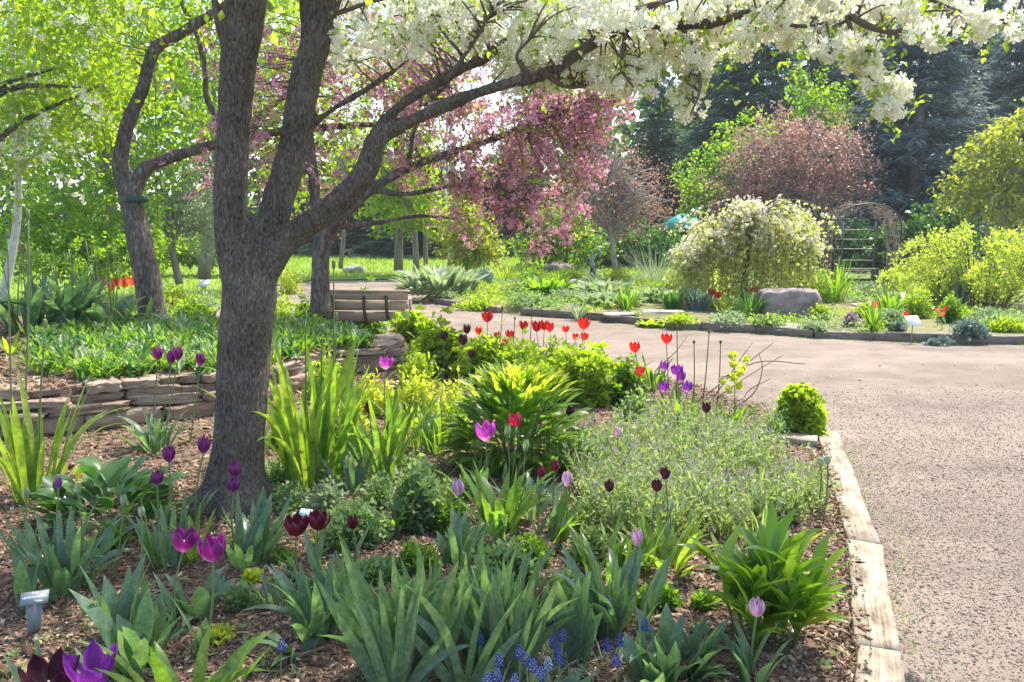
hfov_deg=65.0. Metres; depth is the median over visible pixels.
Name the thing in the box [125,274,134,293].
tulip
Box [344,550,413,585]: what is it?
cover plant
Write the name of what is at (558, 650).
grape hyacinth
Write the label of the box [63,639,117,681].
tulip
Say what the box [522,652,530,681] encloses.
grape hyacinth
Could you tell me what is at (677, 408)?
leaf clump
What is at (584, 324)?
tulip
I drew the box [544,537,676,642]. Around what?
tulip clump
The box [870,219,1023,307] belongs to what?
arching shrub
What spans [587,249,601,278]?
garden post
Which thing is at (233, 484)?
tulip
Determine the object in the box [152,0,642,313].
pink crabapple
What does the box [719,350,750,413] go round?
hellebore
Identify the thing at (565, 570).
cover plant
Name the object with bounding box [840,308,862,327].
border mound
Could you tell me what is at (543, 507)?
tulip clump
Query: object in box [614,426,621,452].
tulip
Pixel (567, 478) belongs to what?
tulip
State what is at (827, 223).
dark shrub
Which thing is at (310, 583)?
cover plant
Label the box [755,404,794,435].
herb plant
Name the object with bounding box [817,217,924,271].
dark shrub
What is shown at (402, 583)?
iris clump
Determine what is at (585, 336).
tulip
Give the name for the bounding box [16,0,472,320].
leaning tree
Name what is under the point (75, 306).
allium clump
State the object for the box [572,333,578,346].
tulip
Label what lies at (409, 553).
cover plant
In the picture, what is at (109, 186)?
shade tree
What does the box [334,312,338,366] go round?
allium stalk
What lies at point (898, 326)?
border mound
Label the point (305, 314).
allium stalk
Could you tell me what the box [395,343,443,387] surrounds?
leafy mound
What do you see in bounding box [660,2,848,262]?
spruce tree
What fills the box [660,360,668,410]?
tulip
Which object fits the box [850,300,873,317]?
border mound
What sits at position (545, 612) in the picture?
iris clump
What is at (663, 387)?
tulip
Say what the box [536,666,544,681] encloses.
grape hyacinth
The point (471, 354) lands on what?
tulip
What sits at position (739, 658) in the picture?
tulip clump
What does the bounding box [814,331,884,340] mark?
kerb timber
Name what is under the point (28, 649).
bark mulch
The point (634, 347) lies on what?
tulip
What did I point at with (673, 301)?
border tuft
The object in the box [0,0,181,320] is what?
aspen tree
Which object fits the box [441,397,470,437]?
leafy mound
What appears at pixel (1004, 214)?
maple tree
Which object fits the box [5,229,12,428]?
allium stalk
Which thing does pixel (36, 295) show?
allium clump
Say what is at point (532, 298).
border mound
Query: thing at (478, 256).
olive shrub
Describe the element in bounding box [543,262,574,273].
garden rock
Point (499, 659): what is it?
grape hyacinth
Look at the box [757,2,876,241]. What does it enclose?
spruce tree
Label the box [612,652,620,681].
grape hyacinth
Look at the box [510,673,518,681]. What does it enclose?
grape hyacinth
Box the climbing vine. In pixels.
[816,200,906,283]
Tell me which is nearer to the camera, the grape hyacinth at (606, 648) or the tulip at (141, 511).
the grape hyacinth at (606, 648)
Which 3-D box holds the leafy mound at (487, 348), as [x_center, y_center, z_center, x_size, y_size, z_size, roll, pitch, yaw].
[-0.280,0.131,8.234,0.792,0.716,0.591,0,8,0]
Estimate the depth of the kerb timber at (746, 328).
12.56 m
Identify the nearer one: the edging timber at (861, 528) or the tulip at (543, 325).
the edging timber at (861, 528)
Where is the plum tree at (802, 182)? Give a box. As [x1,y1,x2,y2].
[688,100,890,230]
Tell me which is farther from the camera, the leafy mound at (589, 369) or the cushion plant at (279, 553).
the leafy mound at (589, 369)
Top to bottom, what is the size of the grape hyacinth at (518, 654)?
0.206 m
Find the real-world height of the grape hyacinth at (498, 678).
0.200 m
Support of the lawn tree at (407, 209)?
on the lawn at (214, 280)
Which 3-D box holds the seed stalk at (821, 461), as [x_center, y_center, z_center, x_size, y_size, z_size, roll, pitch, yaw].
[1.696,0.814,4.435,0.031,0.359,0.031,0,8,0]
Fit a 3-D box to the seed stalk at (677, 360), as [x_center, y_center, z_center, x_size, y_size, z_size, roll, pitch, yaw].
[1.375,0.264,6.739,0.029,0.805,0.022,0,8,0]
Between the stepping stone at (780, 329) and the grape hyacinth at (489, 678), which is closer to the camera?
the grape hyacinth at (489, 678)
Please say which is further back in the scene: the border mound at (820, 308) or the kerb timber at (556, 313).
the kerb timber at (556, 313)
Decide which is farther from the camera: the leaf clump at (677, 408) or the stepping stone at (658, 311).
the stepping stone at (658, 311)
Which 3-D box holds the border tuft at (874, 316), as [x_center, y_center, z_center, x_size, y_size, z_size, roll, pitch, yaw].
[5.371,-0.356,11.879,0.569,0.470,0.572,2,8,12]
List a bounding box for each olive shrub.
[429,192,508,273]
[499,193,642,269]
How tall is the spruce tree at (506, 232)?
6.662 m
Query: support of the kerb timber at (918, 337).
on the gravel path
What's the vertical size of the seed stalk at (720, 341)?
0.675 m
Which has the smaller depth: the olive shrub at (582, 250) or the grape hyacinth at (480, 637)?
the grape hyacinth at (480, 637)
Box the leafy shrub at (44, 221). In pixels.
[0,182,184,289]
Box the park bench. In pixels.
[320,289,413,321]
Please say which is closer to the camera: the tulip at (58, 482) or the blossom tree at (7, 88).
the tulip at (58, 482)
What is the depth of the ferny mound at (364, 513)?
4.04 m
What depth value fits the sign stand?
19.04 m
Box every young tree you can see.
[668,102,788,263]
[782,60,864,219]
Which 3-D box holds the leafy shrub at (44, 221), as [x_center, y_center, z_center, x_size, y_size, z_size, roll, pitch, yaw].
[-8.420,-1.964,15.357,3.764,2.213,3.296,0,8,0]
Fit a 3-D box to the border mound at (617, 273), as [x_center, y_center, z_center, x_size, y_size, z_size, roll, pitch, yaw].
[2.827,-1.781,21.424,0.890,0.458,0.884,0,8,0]
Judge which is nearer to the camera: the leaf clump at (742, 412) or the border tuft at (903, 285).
the leaf clump at (742, 412)
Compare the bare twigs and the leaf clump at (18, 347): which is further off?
the leaf clump at (18, 347)
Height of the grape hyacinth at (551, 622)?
0.216 m
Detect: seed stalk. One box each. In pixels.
[530,304,532,341]
[676,325,677,401]
[693,340,694,393]
[702,329,710,403]
[717,340,721,405]
[817,457,823,515]
[822,455,830,521]
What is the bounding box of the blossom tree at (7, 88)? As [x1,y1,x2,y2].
[0,0,132,222]
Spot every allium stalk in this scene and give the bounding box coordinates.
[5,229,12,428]
[23,210,29,417]
[38,319,47,454]
[303,310,306,418]
[316,324,323,475]
[332,260,335,364]
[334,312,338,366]
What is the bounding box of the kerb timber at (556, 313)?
[520,308,603,320]
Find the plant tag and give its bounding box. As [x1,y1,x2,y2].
[299,508,312,516]
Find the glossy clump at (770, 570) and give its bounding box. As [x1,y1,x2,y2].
[678,500,852,649]
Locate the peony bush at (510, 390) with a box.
[431,354,599,476]
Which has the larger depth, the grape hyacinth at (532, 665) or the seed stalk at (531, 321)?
the seed stalk at (531, 321)
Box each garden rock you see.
[343,265,364,272]
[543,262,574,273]
[569,279,584,285]
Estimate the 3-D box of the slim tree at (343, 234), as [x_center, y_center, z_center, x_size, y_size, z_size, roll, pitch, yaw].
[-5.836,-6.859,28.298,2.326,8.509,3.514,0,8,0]
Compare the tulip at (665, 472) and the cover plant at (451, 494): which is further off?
the cover plant at (451, 494)
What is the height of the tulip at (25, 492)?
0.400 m
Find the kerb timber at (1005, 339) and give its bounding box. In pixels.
[947,334,1023,344]
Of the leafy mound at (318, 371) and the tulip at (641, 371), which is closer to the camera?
the tulip at (641, 371)
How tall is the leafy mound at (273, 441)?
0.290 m
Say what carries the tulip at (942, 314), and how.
on the garden bed at (928, 325)
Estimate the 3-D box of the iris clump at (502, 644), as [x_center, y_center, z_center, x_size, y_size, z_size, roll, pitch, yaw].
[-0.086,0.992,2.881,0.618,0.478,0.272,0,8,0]
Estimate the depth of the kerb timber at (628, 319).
13.61 m
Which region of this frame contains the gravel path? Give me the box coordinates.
[216,279,1023,681]
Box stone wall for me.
[0,333,408,439]
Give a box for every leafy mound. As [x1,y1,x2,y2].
[265,428,280,446]
[278,295,322,326]
[304,346,355,396]
[330,272,387,333]
[337,403,369,431]
[354,366,400,418]
[385,303,432,348]
[385,361,436,416]
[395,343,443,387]
[399,307,465,378]
[432,366,481,419]
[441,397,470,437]
[448,319,511,386]
[479,326,557,400]
[493,336,524,360]
[542,333,573,367]
[542,336,621,409]
[604,352,650,404]
[612,383,656,419]
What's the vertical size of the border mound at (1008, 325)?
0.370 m
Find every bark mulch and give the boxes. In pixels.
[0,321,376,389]
[0,369,825,467]
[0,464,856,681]
[811,442,872,681]
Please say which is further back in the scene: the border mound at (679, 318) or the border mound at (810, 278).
the border mound at (810, 278)
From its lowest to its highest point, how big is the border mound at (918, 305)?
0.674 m
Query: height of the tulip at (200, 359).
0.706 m
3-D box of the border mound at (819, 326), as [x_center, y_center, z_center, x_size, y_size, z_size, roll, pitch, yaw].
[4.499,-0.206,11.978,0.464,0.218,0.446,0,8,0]
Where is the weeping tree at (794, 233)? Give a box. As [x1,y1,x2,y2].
[661,194,841,308]
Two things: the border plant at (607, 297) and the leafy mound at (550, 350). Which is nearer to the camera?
the leafy mound at (550, 350)
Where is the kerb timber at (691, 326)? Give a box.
[662,322,700,329]
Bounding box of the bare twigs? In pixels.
[637,333,804,413]
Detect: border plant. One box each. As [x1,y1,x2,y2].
[390,263,488,293]
[393,274,451,295]
[505,274,580,294]
[570,277,634,293]
[575,289,649,306]
[630,285,678,302]
[634,317,665,327]
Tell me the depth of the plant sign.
11.32 m
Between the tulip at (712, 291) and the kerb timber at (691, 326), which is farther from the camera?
the tulip at (712, 291)
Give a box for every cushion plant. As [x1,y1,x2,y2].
[100,665,118,680]
[209,620,237,645]
[240,566,263,584]
[269,546,294,565]
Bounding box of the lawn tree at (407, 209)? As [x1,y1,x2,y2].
[337,127,459,273]
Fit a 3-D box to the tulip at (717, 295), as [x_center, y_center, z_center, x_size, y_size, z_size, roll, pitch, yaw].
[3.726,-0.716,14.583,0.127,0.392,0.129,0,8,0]
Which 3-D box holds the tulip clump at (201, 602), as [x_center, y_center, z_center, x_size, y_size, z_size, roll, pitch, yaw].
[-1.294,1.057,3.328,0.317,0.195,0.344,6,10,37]
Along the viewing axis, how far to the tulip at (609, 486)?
3.92 m
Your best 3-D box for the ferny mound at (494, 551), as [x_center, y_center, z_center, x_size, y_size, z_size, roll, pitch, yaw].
[-0.072,0.992,3.631,0.372,0.268,0.278,0,8,0]
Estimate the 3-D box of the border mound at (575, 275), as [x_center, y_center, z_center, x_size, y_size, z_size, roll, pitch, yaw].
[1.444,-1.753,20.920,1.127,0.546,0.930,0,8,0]
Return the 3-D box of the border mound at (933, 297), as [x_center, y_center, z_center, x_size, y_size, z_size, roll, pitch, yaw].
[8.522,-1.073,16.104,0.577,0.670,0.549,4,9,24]
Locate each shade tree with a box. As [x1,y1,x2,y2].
[0,0,259,283]
[118,0,410,279]
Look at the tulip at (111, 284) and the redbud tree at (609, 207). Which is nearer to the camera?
the tulip at (111, 284)
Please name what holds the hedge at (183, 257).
on the lawn at (214, 280)
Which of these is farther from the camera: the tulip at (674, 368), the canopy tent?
the canopy tent
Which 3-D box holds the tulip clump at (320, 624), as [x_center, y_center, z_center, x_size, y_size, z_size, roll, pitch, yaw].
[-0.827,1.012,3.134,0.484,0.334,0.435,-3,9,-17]
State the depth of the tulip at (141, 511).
3.36 m
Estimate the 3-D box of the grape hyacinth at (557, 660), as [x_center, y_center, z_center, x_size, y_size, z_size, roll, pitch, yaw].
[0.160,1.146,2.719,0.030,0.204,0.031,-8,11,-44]
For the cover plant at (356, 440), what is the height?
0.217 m
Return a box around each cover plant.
[93,519,136,548]
[222,580,258,611]
[265,457,285,483]
[267,479,311,514]
[306,563,338,588]
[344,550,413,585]
[346,424,370,446]
[356,469,401,511]
[398,540,442,574]
[429,491,471,538]
[436,476,476,504]
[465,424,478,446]
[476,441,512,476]
[500,544,541,587]
[512,531,555,566]
[549,566,573,599]
[560,516,612,564]
[636,577,684,611]
[690,587,723,612]
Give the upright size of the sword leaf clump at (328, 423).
0.926 m
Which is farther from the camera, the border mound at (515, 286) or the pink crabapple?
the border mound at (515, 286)
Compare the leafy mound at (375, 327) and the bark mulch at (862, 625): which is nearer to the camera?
the bark mulch at (862, 625)
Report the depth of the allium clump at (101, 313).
9.06 m
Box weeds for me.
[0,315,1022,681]
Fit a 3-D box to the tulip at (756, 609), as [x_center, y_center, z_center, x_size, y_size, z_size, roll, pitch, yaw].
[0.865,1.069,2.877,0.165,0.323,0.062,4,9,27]
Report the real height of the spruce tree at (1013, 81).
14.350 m
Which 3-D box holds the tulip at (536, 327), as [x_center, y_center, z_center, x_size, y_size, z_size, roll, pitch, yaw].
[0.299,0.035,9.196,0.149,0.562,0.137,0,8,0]
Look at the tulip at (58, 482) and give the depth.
3.68 m
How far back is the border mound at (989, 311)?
13.21 m
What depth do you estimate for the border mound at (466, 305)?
15.68 m
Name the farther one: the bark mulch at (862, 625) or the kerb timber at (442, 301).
the kerb timber at (442, 301)
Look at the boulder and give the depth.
13.50 m
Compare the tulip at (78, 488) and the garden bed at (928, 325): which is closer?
the tulip at (78, 488)
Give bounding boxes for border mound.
[450,292,502,311]
[477,264,495,283]
[499,281,530,295]
[503,287,557,306]
[513,264,547,279]
[547,284,590,301]
[553,264,582,280]
[580,272,603,282]
[607,265,631,280]
[661,266,683,289]
[662,311,700,324]
[704,308,747,327]
[751,312,785,327]
[774,268,827,298]
[791,269,835,302]
[797,321,830,333]
[807,300,833,319]
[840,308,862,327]
[846,278,882,296]
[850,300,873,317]
[878,305,908,326]
[885,318,905,331]
[903,281,936,318]
[921,334,958,346]
[923,281,945,301]
[936,291,970,323]
[948,314,991,340]
[967,305,1013,320]
[979,309,1023,332]
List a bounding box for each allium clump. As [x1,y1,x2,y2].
[0,239,85,334]
[0,246,111,331]
[72,241,159,333]
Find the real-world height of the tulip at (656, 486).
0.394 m
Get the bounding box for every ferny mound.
[302,475,350,519]
[312,491,397,553]
[379,453,447,534]
[396,448,441,476]
[458,533,534,586]
[564,495,615,529]
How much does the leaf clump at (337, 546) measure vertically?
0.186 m
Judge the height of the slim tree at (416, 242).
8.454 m
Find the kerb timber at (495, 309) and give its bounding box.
[452,301,503,312]
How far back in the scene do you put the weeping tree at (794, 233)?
15.00 m
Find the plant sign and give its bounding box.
[904,316,921,342]
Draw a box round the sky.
[0,0,1016,233]
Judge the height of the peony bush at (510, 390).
0.769 m
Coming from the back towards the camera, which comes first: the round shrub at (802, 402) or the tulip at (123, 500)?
the round shrub at (802, 402)
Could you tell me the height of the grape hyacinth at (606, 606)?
0.222 m
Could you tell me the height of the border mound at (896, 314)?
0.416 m
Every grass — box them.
[605,236,677,283]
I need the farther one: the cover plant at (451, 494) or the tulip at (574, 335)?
the tulip at (574, 335)
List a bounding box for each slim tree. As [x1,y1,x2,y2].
[320,24,373,268]
[392,21,453,267]
[399,40,453,268]
[416,39,481,266]
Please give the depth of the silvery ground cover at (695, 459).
4.66 m
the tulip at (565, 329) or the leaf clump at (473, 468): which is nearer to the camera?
the leaf clump at (473, 468)
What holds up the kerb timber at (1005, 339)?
on the gravel path
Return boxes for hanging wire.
[154,65,157,219]
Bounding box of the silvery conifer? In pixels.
[149,111,217,284]
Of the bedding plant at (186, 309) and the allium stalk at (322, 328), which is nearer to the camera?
the allium stalk at (322, 328)
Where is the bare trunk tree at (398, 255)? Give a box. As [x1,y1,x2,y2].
[346,5,465,270]
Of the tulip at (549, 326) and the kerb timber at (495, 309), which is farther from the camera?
the kerb timber at (495, 309)
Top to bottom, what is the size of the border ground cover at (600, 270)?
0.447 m
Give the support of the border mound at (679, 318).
on the garden bed at (928, 325)
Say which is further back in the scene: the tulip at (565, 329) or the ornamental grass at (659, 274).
the ornamental grass at (659, 274)
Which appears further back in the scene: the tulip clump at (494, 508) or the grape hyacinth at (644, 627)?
the tulip clump at (494, 508)
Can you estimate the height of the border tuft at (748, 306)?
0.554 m
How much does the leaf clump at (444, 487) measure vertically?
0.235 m
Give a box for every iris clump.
[276,541,373,626]
[316,541,474,681]
[388,531,514,646]
[397,550,572,681]
[467,557,579,658]
[512,572,602,662]
[561,555,636,636]
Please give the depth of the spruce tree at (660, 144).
32.80 m
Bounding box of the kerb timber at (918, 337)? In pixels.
[885,331,946,342]
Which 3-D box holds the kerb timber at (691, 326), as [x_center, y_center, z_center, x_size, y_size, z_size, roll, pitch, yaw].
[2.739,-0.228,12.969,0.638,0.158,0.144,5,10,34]
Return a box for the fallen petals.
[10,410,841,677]
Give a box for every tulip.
[2,639,79,681]
[22,487,29,558]
[52,477,61,549]
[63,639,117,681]
[75,481,82,558]
[106,281,115,290]
[111,277,118,302]
[113,494,129,577]
[119,277,127,291]
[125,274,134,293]
[136,469,163,557]
[138,506,148,594]
[149,445,175,530]
[151,346,182,445]
[152,346,162,428]
[152,525,199,628]
[161,350,174,434]
[171,532,225,651]
[185,352,204,441]
[194,435,220,523]
[212,477,241,549]
[218,460,240,531]
[271,512,308,574]
[303,509,330,573]
[334,515,370,561]
[365,401,374,451]
[379,357,392,425]
[438,331,447,379]
[452,478,491,540]
[459,333,466,384]
[462,420,494,481]
[463,323,470,333]
[468,349,475,385]
[475,327,481,334]
[481,310,492,335]
[502,424,510,483]
[505,330,517,346]
[509,412,528,488]
[519,320,528,338]
[521,439,528,499]
[526,464,551,535]
[532,320,543,352]
[541,320,548,352]
[545,322,553,342]
[547,458,558,529]
[550,470,577,539]
[552,405,574,455]
[562,325,568,338]
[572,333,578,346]
[578,317,589,348]
[580,332,588,347]
[600,479,627,551]
[609,529,642,615]
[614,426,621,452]
[629,341,643,393]
[635,365,644,395]
[651,466,672,530]
[651,479,661,539]
[658,381,668,413]
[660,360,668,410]
[661,333,675,404]
[664,499,673,539]
[671,364,682,412]
[676,370,687,413]
[682,380,692,406]
[702,402,710,439]
[708,288,715,303]
[714,291,720,304]
[732,596,777,674]
[903,312,908,330]
[939,311,944,329]
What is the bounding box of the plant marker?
[19,589,48,632]
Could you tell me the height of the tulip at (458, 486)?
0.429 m
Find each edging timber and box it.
[764,431,817,446]
[818,431,880,546]
[846,539,899,656]
[854,645,904,681]
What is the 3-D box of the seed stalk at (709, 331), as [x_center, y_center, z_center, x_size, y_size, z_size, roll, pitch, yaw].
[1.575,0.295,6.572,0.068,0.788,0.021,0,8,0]
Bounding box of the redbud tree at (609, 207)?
[532,125,686,271]
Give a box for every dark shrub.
[577,220,674,269]
[624,214,718,268]
[764,213,875,268]
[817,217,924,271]
[892,191,987,266]
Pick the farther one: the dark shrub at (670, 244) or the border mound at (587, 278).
the dark shrub at (670, 244)
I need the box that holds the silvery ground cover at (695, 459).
[546,391,841,537]
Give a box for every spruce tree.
[250,161,345,253]
[295,136,422,257]
[358,138,511,258]
[457,136,580,256]
[541,94,634,253]
[587,66,712,255]
[642,37,744,214]
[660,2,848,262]
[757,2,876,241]
[808,19,925,242]
[819,0,1023,264]
[922,0,1020,255]
[944,1,1023,257]
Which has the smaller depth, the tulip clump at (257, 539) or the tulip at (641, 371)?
the tulip clump at (257, 539)
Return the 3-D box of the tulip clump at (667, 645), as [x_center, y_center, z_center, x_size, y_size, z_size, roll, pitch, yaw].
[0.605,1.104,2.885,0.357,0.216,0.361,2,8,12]
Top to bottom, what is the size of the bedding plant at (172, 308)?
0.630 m
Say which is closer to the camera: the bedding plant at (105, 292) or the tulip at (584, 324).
the tulip at (584, 324)
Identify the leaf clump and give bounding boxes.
[0,328,29,353]
[0,369,134,504]
[22,455,194,530]
[44,458,82,483]
[51,514,147,554]
[103,293,168,322]
[145,502,216,562]
[191,336,402,491]
[242,559,307,609]
[265,423,276,451]
[267,338,407,485]
[307,446,390,498]
[308,509,348,552]
[336,386,448,481]
[373,386,443,428]
[375,505,415,533]
[383,392,444,448]
[398,393,472,453]
[436,446,493,496]
[442,473,451,501]
[457,543,568,606]
[515,412,625,468]
[566,512,656,584]
[640,383,719,428]
[681,617,710,656]
[691,392,767,429]
[707,531,748,570]
[731,514,780,545]
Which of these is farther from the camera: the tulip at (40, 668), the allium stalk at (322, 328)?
the allium stalk at (322, 328)
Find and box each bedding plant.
[0,240,41,282]
[71,270,115,300]
[163,281,191,300]
[164,286,215,316]
[172,300,212,320]
[181,281,220,308]
[275,290,298,318]
[277,264,303,294]
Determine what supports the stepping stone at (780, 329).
on the garden bed at (928, 325)
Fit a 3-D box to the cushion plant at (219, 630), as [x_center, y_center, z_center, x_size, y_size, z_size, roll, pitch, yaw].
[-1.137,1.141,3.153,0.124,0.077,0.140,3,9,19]
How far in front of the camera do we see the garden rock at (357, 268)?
27.57 m
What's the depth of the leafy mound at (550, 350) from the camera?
8.51 m
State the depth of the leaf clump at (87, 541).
3.93 m
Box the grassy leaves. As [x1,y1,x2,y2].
[249,630,679,681]
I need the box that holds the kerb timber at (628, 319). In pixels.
[604,316,663,324]
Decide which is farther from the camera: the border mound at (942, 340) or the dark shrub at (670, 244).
the dark shrub at (670, 244)
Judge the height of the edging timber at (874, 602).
0.122 m
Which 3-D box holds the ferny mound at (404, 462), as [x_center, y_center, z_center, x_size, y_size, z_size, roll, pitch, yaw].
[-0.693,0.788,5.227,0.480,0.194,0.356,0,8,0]
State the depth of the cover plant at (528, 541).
3.84 m
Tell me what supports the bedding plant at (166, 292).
on the lawn at (214, 280)
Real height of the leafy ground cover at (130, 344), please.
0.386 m
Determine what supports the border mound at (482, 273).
on the garden bed at (928, 325)
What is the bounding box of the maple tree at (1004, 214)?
[926,97,1023,246]
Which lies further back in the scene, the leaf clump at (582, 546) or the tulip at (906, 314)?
the tulip at (906, 314)
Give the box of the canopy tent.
[659,213,697,240]
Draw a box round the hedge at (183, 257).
[118,228,218,273]
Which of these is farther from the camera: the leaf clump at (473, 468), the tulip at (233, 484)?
the leaf clump at (473, 468)
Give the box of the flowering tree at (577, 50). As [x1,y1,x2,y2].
[15,0,1023,522]
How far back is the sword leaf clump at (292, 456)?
4.82 m
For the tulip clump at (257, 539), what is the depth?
3.90 m
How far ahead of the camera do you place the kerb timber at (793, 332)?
12.11 m
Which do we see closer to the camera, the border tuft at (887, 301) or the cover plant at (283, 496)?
the cover plant at (283, 496)
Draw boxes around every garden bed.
[420,263,1023,334]
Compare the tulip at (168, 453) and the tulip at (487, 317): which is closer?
the tulip at (168, 453)
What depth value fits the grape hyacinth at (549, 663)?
2.68 m
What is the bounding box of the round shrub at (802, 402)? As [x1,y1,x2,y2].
[770,381,829,434]
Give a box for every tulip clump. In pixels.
[0,499,137,601]
[8,533,43,610]
[69,588,192,676]
[78,551,155,627]
[95,622,272,681]
[105,405,192,452]
[120,491,187,572]
[141,567,241,628]
[225,485,318,571]
[236,552,358,644]
[259,612,325,666]
[335,435,366,468]
[433,505,522,571]
[441,458,559,539]
[490,472,572,520]
[515,431,583,481]
[529,663,596,681]
[533,555,635,616]
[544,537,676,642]
[547,486,590,544]
[604,500,717,576]
[606,510,665,572]
[619,632,684,681]
[629,602,732,681]
[639,352,672,389]
[712,624,793,681]
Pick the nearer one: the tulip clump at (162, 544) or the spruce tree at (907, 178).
the tulip clump at (162, 544)
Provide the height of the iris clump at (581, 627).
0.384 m
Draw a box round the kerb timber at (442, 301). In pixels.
[433,298,455,305]
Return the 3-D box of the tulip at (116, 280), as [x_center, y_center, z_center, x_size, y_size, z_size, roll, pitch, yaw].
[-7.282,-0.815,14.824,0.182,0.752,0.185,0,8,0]
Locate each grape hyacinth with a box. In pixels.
[277,638,285,681]
[477,631,483,657]
[483,672,491,681]
[492,668,501,681]
[494,653,503,676]
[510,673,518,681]
[515,644,523,681]
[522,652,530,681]
[528,658,537,681]
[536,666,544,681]
[543,656,552,681]
[547,620,553,657]
[548,634,556,678]
[553,644,561,675]
[555,652,563,681]
[558,628,566,675]
[602,638,610,681]
[604,596,611,642]
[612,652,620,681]
[615,633,623,680]
[640,618,648,649]
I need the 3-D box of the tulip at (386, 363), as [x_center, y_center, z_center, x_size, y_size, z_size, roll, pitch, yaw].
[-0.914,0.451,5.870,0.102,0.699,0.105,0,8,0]
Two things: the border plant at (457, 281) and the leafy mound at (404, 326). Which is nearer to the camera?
the leafy mound at (404, 326)
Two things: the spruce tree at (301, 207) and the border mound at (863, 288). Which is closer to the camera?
the border mound at (863, 288)
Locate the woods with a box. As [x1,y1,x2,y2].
[0,0,1022,250]
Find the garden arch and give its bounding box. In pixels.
[819,203,901,285]
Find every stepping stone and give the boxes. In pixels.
[601,312,639,317]
[640,309,683,313]
[775,326,798,331]
[785,323,801,325]
[847,303,870,306]
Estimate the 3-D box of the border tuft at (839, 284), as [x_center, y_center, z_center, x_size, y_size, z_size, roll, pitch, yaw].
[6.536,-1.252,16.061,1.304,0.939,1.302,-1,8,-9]
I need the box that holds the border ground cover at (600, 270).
[417,262,1023,332]
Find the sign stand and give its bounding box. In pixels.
[197,280,210,293]
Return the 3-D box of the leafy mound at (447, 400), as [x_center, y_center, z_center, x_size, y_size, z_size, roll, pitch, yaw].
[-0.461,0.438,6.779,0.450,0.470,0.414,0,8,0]
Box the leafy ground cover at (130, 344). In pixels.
[1,310,377,380]
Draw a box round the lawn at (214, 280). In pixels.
[0,246,599,317]
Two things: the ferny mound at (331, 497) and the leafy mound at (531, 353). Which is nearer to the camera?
the ferny mound at (331, 497)
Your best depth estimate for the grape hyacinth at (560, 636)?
2.84 m
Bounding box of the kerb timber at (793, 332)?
[756,326,813,337]
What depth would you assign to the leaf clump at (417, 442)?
5.83 m
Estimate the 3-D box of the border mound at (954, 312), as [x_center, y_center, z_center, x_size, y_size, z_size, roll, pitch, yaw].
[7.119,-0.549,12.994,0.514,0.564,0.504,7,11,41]
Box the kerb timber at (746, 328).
[700,322,755,332]
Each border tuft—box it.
[488,261,520,281]
[545,269,571,279]
[565,302,593,320]
[610,283,647,308]
[651,287,688,309]
[680,284,718,310]
[711,298,733,312]
[728,285,781,316]
[818,256,872,301]
[857,300,899,331]
[866,285,911,314]
[880,268,911,288]
[944,279,980,308]
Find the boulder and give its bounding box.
[752,288,822,316]
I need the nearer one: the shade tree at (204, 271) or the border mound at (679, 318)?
the border mound at (679, 318)
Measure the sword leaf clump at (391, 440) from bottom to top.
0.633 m

